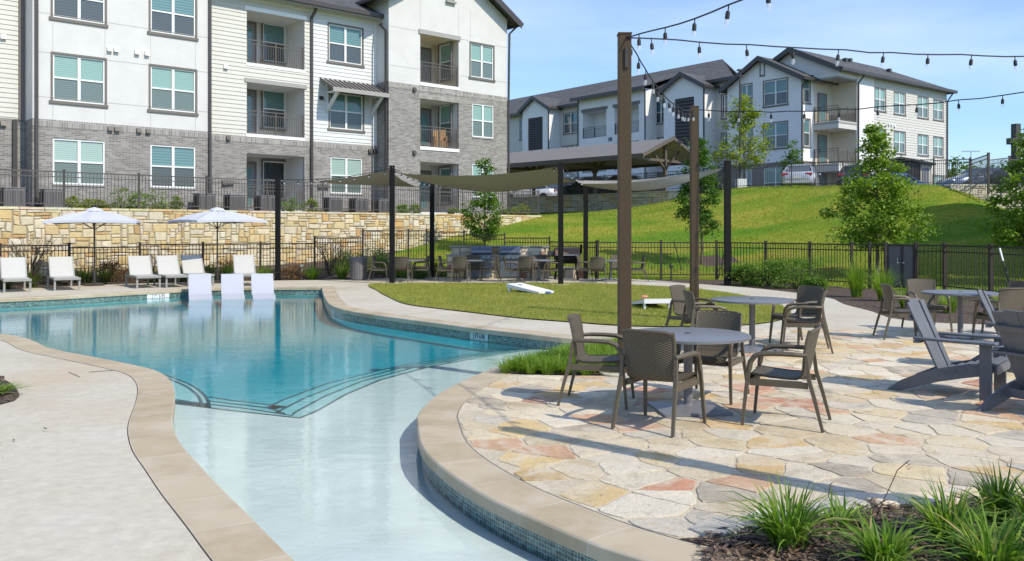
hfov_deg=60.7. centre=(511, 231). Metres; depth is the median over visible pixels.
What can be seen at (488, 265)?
cabinet door
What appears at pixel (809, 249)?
metal fence
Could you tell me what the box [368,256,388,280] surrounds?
armchair
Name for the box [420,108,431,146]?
door
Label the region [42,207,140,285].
patio umbrella
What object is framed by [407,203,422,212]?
terrace shrub
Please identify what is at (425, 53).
door
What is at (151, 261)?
bare shrub
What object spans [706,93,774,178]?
young tree
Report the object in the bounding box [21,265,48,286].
border plant
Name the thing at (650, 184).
shade sail
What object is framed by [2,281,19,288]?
border plant
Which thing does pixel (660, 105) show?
window
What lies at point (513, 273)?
cabinet door
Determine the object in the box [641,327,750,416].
round table
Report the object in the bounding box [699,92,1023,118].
string lights
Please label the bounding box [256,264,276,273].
border plant
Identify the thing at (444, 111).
window
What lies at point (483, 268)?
armchair
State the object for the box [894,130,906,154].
window
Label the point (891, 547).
strap leaf clump
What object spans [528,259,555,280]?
round table
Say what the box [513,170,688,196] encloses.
metal fence
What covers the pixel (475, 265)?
armchair
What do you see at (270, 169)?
window
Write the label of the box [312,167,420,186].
shade sail
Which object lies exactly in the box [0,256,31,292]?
chaise lounge
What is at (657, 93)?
string lights
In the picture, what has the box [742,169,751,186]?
window
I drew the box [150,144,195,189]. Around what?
window
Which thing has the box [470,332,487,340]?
depth marker
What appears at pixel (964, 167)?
distant tree
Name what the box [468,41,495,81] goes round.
window
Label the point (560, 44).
sky
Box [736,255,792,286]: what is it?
leafy shrub
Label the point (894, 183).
young tree
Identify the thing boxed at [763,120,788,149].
window
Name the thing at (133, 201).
terrace shrub
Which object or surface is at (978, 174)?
parked car
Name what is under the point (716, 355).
armchair
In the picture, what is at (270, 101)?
window
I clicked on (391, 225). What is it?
sail post
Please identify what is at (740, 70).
lamp pole
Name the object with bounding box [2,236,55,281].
bare shrub
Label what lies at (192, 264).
chaise lounge
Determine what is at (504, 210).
terrace shrub
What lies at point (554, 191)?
parked car
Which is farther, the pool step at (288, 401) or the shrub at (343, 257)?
the shrub at (343, 257)
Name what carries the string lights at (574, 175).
hanging from the sail post at (560, 223)
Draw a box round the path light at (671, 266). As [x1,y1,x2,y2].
[669,264,672,279]
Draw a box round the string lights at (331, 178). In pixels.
[280,168,388,182]
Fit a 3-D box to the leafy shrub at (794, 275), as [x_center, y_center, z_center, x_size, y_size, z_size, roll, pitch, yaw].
[8.393,1.237,26.187,1.964,0.992,1.950,0,0,29]
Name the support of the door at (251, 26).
in the apartment building at (320, 90)
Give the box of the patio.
[461,329,1023,537]
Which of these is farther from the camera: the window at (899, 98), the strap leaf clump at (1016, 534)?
the window at (899, 98)
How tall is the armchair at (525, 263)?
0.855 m
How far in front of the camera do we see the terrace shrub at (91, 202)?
31.77 m
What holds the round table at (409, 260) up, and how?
on the pool deck
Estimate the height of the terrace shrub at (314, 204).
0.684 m
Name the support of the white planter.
on the parking terrace
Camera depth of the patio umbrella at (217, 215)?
28.11 m
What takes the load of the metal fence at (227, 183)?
on the stone wall at (25, 224)
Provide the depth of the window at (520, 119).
90.32 m
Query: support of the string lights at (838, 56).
hanging from the light post at (623, 181)
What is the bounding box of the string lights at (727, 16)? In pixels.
[627,0,770,45]
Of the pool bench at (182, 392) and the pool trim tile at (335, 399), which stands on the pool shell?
the pool bench at (182, 392)
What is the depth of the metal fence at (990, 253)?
23.18 m
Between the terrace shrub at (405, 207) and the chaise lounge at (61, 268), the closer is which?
the chaise lounge at (61, 268)
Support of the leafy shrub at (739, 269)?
on the border planting bed at (868, 300)
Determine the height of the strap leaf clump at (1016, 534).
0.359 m
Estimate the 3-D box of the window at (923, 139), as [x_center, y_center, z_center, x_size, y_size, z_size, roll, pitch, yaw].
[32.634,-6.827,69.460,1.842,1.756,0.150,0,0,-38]
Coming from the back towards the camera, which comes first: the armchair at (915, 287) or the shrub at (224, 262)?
the shrub at (224, 262)
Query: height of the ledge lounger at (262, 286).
0.978 m
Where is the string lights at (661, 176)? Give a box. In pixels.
[591,164,723,179]
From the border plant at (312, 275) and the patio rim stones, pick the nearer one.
the patio rim stones
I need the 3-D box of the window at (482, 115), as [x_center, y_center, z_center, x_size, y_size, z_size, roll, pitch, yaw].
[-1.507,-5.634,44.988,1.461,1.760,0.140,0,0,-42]
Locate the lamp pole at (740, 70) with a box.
[737,69,743,178]
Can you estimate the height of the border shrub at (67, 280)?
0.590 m
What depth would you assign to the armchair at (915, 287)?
15.08 m
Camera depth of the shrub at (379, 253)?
34.13 m
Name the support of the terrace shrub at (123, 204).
on the building terrace
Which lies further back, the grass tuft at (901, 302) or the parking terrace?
the parking terrace
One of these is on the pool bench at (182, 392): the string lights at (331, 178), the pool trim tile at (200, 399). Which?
the pool trim tile at (200, 399)
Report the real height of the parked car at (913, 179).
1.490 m
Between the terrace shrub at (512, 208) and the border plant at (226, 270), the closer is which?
the border plant at (226, 270)
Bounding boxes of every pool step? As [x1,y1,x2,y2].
[176,349,526,416]
[208,350,504,409]
[210,350,511,414]
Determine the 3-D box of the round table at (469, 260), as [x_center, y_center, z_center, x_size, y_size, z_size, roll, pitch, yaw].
[-1.490,1.330,29.800,1.150,0.720,1.150,0,0,-11]
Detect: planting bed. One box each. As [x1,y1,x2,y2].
[0,376,19,403]
[2,251,996,323]
[507,370,602,374]
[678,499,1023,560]
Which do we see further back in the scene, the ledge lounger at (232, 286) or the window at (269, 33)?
the window at (269, 33)
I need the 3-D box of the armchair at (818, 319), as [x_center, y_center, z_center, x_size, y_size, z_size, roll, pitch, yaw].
[4.139,1.254,12.310,0.684,0.855,0.594,0,0,14]
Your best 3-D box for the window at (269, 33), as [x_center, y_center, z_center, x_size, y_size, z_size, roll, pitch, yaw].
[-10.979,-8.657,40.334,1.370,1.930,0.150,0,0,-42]
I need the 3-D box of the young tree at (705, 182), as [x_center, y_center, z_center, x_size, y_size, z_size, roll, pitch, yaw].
[7.321,-1.215,34.352,2.129,5.481,2.686,0,0,0]
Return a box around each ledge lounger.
[188,274,212,299]
[221,274,244,298]
[251,273,275,298]
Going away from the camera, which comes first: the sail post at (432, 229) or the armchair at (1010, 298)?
the armchair at (1010, 298)
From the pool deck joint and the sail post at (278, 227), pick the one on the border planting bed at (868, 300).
the sail post at (278, 227)
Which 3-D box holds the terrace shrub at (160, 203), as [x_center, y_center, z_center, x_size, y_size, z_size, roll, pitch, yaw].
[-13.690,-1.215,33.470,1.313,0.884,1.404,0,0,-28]
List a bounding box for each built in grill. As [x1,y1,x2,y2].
[471,246,491,276]
[499,246,520,276]
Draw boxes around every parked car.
[510,186,557,196]
[563,176,608,194]
[597,175,662,192]
[781,164,820,185]
[837,165,871,185]
[863,173,930,184]
[936,167,1000,184]
[984,167,1023,184]
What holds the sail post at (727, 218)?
on the border planting bed at (868, 300)
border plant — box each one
[0,380,36,394]
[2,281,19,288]
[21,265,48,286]
[74,263,104,282]
[89,266,119,281]
[219,260,232,273]
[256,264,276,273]
[302,263,322,279]
[329,258,349,278]
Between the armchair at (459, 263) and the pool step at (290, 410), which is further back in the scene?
the armchair at (459, 263)
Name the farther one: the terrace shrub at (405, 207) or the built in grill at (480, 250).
the terrace shrub at (405, 207)
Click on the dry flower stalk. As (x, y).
(892, 482)
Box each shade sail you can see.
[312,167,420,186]
[395,166,575,191]
[571,166,724,190]
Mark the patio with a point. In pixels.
(651, 504)
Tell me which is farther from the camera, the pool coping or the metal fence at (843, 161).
the metal fence at (843, 161)
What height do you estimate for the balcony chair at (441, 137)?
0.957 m
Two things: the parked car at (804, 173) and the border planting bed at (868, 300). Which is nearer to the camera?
the border planting bed at (868, 300)
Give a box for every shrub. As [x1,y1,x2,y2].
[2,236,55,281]
[57,274,77,284]
[65,195,85,207]
[77,197,98,207]
[91,257,128,276]
[94,197,111,207]
[104,268,130,283]
[108,186,140,208]
[124,189,148,208]
[138,251,158,271]
[140,189,170,208]
[168,195,183,208]
[204,264,221,279]
[207,257,232,272]
[281,198,299,210]
[281,263,306,279]
[300,197,324,211]
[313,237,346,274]
[326,248,361,267]
[351,242,388,265]
[367,254,388,273]
[384,271,414,277]
[395,203,408,212]
[400,267,430,278]
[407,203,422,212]
[427,261,446,276]
[447,207,459,213]
[497,209,510,214]
[508,204,534,214]
[724,261,767,285]
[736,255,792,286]
[760,256,827,288]
[797,276,829,289]
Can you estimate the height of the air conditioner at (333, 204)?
0.700 m
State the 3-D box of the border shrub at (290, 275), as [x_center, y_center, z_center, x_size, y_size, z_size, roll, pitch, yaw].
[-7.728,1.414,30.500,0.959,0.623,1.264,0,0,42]
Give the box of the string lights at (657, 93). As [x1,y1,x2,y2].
[626,36,693,117]
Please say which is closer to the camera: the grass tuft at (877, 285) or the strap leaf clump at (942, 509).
the strap leaf clump at (942, 509)
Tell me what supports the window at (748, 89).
in the apartment building at (585, 115)
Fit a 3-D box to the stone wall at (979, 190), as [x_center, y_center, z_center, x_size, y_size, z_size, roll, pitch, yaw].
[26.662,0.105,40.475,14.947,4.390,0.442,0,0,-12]
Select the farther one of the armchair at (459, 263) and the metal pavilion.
the metal pavilion
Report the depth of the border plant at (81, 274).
27.97 m
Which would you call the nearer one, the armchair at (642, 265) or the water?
the water
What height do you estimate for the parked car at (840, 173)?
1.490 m
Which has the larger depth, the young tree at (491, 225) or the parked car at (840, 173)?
the parked car at (840, 173)
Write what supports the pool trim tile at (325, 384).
on the pool step at (288, 401)
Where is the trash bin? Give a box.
[347,249,368,279]
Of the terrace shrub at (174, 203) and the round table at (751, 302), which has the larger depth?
the terrace shrub at (174, 203)
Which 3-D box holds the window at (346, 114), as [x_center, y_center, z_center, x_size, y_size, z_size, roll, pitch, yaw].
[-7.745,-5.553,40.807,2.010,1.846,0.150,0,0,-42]
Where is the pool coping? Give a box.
[0,286,777,560]
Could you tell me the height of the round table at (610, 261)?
0.720 m
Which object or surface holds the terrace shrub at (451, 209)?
on the building terrace
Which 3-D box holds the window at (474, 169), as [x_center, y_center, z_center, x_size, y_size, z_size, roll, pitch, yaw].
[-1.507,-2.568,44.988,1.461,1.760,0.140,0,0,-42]
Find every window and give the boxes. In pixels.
[49,0,107,27]
[49,51,107,107]
[53,138,105,186]
[147,0,198,40]
[147,64,198,115]
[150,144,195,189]
[260,23,285,65]
[260,91,285,131]
[261,159,285,201]
[326,22,364,67]
[327,90,364,133]
[331,157,362,194]
[437,41,451,82]
[437,166,451,205]
[438,104,451,141]
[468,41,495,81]
[472,103,493,139]
[472,163,492,197]
[519,117,522,140]
[563,111,576,134]
[656,100,663,124]
[721,94,726,119]
[721,133,726,150]
[741,83,752,108]
[741,126,752,151]
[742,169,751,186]
[762,77,788,107]
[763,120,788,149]
[764,167,783,186]
[803,74,810,104]
[803,118,810,147]
[874,87,886,112]
[893,91,906,115]
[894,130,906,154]
[917,95,928,119]
[917,134,928,156]
[933,98,943,121]
[933,136,943,157]
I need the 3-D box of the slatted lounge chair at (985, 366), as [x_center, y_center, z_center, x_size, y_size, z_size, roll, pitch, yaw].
[4.572,1.201,9.170,1.058,0.954,0.820,0,0,41]
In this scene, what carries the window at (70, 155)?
in the apartment building at (320, 90)
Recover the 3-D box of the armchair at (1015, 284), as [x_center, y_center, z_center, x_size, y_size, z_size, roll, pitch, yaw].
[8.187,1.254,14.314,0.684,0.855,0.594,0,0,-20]
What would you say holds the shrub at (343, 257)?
on the border planting bed at (868, 300)
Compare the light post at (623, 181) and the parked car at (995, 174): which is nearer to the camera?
the light post at (623, 181)
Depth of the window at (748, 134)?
66.24 m
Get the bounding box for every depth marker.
[147,293,168,298]
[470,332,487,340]
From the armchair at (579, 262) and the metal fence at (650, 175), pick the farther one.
the metal fence at (650, 175)
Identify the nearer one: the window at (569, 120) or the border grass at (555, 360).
the border grass at (555, 360)
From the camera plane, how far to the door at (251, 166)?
39.64 m
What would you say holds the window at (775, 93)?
in the apartment building at (585, 115)
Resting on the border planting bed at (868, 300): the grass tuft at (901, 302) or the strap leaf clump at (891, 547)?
the grass tuft at (901, 302)
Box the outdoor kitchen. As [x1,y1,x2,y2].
[446,246,549,277]
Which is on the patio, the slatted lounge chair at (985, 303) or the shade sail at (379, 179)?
the slatted lounge chair at (985, 303)
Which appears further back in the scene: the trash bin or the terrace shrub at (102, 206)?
the terrace shrub at (102, 206)
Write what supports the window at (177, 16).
in the apartment building at (320, 90)
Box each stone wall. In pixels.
[0,206,540,275]
[510,190,687,212]
[944,184,1023,213]
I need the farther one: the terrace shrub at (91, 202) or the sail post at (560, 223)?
the terrace shrub at (91, 202)
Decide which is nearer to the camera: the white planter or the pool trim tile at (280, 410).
the pool trim tile at (280, 410)
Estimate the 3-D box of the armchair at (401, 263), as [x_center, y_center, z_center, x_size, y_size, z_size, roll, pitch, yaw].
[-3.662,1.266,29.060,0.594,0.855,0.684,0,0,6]
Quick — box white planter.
[735,179,746,187]
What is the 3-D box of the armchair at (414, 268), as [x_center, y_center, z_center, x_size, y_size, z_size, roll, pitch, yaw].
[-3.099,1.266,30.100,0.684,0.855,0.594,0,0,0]
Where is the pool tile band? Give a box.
[0,290,596,560]
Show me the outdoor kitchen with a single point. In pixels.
(464, 251)
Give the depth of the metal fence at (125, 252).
28.36 m
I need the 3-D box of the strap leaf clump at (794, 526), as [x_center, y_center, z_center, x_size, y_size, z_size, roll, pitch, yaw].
[1.492,1.480,4.695,0.874,0.405,0.892,0,0,0]
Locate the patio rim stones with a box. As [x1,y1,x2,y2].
[689,484,1023,538]
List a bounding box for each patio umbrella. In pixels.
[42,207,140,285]
[167,207,267,282]
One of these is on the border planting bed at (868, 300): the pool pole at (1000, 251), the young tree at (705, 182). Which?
the pool pole at (1000, 251)
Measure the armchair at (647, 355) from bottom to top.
0.855 m
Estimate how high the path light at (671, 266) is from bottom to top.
0.550 m
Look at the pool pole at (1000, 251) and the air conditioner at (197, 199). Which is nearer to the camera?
the pool pole at (1000, 251)
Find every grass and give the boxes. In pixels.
[489,336,616,374]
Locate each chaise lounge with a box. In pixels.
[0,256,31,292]
[46,256,80,290]
[125,255,160,288]
[153,255,188,287]
[178,254,214,285]
[231,254,257,276]
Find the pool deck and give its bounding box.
[0,277,994,560]
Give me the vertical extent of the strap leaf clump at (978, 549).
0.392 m
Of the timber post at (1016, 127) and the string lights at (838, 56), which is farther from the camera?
the timber post at (1016, 127)
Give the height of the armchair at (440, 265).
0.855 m
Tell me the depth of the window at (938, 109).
71.17 m
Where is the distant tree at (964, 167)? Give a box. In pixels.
[948,155,985,177]
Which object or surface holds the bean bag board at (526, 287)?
on the oval lawn at (584, 312)
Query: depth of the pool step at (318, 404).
10.26 m
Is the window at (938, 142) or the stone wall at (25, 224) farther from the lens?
the window at (938, 142)
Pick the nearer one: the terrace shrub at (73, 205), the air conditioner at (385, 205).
the terrace shrub at (73, 205)
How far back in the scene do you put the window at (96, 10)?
32.66 m
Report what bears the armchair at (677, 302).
on the patio
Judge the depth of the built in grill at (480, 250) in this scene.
31.20 m
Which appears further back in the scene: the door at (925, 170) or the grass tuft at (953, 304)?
the door at (925, 170)
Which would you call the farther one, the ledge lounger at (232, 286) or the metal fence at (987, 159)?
the metal fence at (987, 159)
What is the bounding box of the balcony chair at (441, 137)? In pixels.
[433,130,447,147]
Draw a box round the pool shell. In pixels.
[4,308,528,403]
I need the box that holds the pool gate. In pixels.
[887,244,914,287]
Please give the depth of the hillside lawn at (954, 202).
38.01 m
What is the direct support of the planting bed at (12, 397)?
on the pool deck
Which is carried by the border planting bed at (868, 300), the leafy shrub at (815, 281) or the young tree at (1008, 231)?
the leafy shrub at (815, 281)
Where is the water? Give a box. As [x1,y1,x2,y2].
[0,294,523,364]
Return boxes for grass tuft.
[838,253,873,296]
[864,265,906,300]
[894,280,907,308]
[937,285,972,312]
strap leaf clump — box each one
[717,470,878,553]
[806,488,896,529]
[823,493,952,560]
[886,471,1017,545]
[908,494,1023,560]
[954,451,1023,523]
[971,469,1023,529]
[983,508,1023,552]
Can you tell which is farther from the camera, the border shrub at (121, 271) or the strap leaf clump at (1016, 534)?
the border shrub at (121, 271)
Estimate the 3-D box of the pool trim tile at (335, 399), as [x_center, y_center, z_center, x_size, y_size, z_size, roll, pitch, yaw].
[-0.690,1.930,11.825,7.604,0.024,2.116,0,0,-43]
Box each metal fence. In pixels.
[0,169,539,214]
[0,241,315,289]
[313,229,596,278]
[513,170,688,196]
[596,240,887,288]
[702,157,971,188]
[913,242,1023,297]
[969,152,1021,193]
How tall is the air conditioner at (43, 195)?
0.700 m
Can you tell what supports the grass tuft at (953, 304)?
on the border planting bed at (868, 300)
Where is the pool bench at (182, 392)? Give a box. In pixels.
[165,375,207,406]
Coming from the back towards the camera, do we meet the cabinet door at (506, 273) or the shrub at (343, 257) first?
the shrub at (343, 257)
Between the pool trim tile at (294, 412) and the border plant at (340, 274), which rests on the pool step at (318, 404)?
the pool trim tile at (294, 412)
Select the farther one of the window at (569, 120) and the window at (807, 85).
the window at (569, 120)
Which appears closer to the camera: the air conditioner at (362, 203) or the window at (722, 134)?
the air conditioner at (362, 203)
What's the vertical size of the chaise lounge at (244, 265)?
0.952 m
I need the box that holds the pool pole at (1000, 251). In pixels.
[999,248,1008,281]
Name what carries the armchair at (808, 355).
on the patio
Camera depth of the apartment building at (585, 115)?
68.63 m
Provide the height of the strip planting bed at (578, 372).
0.001 m
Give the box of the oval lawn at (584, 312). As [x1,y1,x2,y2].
[368,283,784,325]
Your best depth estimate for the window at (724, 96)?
69.88 m
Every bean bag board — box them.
[506,283,553,293]
[631,299,671,308]
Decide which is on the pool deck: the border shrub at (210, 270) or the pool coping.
the pool coping
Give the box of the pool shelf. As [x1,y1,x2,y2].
[173,349,550,560]
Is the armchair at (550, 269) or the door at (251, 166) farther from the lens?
the door at (251, 166)
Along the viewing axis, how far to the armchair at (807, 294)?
13.15 m
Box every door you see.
[247,21,256,62]
[247,89,256,133]
[247,161,256,209]
[420,47,431,82]
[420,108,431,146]
[420,170,431,211]
[471,270,479,276]
[482,261,491,276]
[500,261,509,276]
[511,261,518,276]
[818,93,826,121]
[818,134,826,163]
[818,173,826,185]
[923,168,928,183]
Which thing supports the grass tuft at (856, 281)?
on the border planting bed at (868, 300)
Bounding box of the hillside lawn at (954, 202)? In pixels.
[386,185,1023,297]
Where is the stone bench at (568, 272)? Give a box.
[563,267,582,277]
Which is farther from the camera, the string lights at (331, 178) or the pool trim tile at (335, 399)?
the string lights at (331, 178)
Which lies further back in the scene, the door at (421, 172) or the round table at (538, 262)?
the door at (421, 172)
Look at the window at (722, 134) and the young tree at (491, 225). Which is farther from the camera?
the window at (722, 134)
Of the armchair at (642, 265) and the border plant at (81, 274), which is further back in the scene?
the armchair at (642, 265)
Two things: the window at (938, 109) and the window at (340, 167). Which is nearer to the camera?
the window at (340, 167)
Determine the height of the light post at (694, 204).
4.070 m
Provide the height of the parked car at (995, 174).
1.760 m
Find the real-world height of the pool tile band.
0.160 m
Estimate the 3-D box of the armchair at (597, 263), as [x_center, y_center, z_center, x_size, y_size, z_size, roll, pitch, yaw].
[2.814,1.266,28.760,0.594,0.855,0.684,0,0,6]
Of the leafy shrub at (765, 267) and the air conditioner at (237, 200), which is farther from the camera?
the air conditioner at (237, 200)
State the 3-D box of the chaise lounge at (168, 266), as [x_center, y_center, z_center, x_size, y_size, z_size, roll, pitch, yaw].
[-10.510,1.216,26.933,0.690,0.952,1.820,0,0,-34]
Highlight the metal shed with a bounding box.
[886,157,932,183]
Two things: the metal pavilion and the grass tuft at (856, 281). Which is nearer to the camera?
the grass tuft at (856, 281)
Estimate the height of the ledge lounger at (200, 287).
0.978 m
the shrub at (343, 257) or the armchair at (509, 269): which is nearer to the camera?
the armchair at (509, 269)
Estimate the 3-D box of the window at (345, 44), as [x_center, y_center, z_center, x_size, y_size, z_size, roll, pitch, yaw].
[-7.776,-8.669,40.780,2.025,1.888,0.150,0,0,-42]
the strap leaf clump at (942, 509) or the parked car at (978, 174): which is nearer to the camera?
the strap leaf clump at (942, 509)
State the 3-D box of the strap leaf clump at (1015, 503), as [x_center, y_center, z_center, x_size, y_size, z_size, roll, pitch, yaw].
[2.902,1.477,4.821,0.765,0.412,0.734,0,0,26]
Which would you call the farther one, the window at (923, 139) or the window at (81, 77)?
the window at (923, 139)
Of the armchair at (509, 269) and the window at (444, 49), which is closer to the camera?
the armchair at (509, 269)
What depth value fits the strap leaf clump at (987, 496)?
5.05 m
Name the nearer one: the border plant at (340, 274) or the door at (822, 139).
the border plant at (340, 274)
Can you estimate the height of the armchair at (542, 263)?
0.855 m
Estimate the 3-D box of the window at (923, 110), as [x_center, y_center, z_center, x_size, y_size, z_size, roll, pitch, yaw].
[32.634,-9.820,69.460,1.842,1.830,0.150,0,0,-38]
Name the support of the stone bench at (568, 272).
on the pool deck
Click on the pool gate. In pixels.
(901, 257)
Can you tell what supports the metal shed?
on the parking terrace
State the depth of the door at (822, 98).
64.11 m
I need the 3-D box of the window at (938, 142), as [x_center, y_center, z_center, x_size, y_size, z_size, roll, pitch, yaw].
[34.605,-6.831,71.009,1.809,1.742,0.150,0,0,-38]
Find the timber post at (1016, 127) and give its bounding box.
[1006,123,1022,183]
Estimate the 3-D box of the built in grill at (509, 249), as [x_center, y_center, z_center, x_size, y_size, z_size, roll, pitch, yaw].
[-0.067,1.090,31.460,0.760,1.120,0.680,0,0,0]
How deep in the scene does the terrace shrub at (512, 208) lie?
45.55 m
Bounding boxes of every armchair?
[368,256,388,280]
[395,257,412,281]
[411,256,432,280]
[435,256,456,280]
[450,257,470,282]
[464,255,480,279]
[479,256,500,280]
[501,256,520,281]
[516,257,535,282]
[531,255,547,279]
[542,262,563,281]
[557,313,634,409]
[573,256,595,280]
[589,257,606,281]
[610,255,616,269]
[611,329,705,436]
[631,256,648,281]
[665,285,714,326]
[676,289,727,346]
[676,310,749,404]
[741,325,831,432]
[769,285,830,344]
[780,290,833,353]
[872,283,920,339]
[901,279,952,331]
[971,288,1023,339]
[981,281,1023,332]
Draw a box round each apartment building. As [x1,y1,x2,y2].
[0,0,523,214]
[510,48,957,190]
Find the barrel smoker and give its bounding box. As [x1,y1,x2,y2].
[546,244,582,279]
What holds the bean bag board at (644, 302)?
on the oval lawn at (584, 312)
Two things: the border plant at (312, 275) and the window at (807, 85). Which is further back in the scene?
the window at (807, 85)
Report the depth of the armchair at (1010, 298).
12.84 m
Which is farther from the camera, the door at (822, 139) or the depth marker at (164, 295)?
the door at (822, 139)
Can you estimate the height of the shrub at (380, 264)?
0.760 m
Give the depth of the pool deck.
7.00 m
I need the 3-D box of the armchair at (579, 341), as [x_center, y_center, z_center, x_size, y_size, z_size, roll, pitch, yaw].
[0.831,1.254,8.590,0.684,0.855,0.594,0,0,14]
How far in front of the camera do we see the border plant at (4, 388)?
9.06 m
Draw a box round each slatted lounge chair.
[887,298,1009,400]
[972,289,1008,359]
[976,310,1023,410]
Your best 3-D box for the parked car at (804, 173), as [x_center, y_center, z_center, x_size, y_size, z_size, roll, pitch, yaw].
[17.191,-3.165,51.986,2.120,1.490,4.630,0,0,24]
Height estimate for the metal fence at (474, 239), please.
1.960 m
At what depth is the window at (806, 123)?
63.13 m
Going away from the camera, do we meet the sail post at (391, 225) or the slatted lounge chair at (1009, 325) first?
the slatted lounge chair at (1009, 325)
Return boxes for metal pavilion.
[510,137,689,195]
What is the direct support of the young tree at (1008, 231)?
on the hillside lawn at (954, 202)
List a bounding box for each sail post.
[275,177,280,279]
[383,165,400,283]
[430,184,433,277]
[552,163,568,284]
[583,177,587,278]
[723,161,730,284]
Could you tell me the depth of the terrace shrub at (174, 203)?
33.84 m
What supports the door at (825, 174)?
in the apartment building at (585, 115)
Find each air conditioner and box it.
[0,187,25,206]
[39,188,66,207]
[192,193,214,209]
[223,194,245,210]
[254,195,274,210]
[324,197,341,211]
[348,198,368,212]
[371,199,388,212]
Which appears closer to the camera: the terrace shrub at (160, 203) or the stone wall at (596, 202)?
the terrace shrub at (160, 203)
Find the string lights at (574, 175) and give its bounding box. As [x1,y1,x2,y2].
[563,167,584,180]
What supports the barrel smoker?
on the pool deck
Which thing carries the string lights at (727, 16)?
hanging from the light post at (623, 181)
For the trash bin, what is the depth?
29.97 m
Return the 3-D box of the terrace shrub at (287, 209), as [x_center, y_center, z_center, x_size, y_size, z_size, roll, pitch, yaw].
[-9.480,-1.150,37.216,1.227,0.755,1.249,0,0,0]
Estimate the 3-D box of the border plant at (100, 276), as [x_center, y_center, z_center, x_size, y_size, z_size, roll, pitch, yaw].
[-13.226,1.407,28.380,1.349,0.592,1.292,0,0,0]
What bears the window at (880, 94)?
in the apartment building at (585, 115)
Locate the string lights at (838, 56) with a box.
[630,37,1023,65]
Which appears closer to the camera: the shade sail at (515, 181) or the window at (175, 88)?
the shade sail at (515, 181)
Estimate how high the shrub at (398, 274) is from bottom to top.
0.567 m
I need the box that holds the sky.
[502,0,1023,173]
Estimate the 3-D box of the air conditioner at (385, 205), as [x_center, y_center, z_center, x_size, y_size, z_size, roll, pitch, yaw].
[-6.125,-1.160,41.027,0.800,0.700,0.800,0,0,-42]
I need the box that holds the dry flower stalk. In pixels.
[877,460,909,511]
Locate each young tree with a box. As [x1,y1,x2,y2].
[456,157,505,245]
[671,136,723,264]
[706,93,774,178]
[775,139,805,171]
[816,121,942,273]
[970,128,1023,257]
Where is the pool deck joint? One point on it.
(339, 297)
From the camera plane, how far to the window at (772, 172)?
64.57 m
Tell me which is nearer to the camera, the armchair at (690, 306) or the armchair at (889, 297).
the armchair at (690, 306)
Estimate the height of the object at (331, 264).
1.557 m
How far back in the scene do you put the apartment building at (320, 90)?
38.05 m
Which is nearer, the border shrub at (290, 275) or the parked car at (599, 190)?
the border shrub at (290, 275)
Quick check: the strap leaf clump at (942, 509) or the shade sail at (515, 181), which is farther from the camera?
the shade sail at (515, 181)
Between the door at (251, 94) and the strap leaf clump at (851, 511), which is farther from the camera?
the door at (251, 94)
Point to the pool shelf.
(343, 478)
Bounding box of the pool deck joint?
[127,288,518,479]
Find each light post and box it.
[599,32,631,377]
[689,106,699,311]
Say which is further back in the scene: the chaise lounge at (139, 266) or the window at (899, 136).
the window at (899, 136)
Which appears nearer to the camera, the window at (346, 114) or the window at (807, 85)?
the window at (346, 114)
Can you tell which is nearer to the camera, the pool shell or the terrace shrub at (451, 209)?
the pool shell
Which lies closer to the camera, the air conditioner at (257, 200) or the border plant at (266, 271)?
the border plant at (266, 271)
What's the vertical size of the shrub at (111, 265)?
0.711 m
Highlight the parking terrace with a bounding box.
[699,185,943,192]
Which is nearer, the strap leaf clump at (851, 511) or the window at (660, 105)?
the strap leaf clump at (851, 511)
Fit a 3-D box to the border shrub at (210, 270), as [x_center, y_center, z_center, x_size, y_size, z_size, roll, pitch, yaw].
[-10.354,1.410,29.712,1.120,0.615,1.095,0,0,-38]
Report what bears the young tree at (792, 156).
on the hillside lawn at (954, 202)
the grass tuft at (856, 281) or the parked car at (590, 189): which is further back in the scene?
the parked car at (590, 189)
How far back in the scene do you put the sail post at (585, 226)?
30.92 m
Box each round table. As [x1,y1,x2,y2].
[399,259,425,280]
[451,259,484,280]
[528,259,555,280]
[599,259,616,281]
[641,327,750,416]
[711,296,794,352]
[920,290,998,338]
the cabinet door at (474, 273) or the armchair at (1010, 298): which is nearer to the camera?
the armchair at (1010, 298)
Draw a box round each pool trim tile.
[164,374,210,406]
[175,349,522,415]
[175,349,528,417]
[207,350,499,407]
[209,349,515,413]

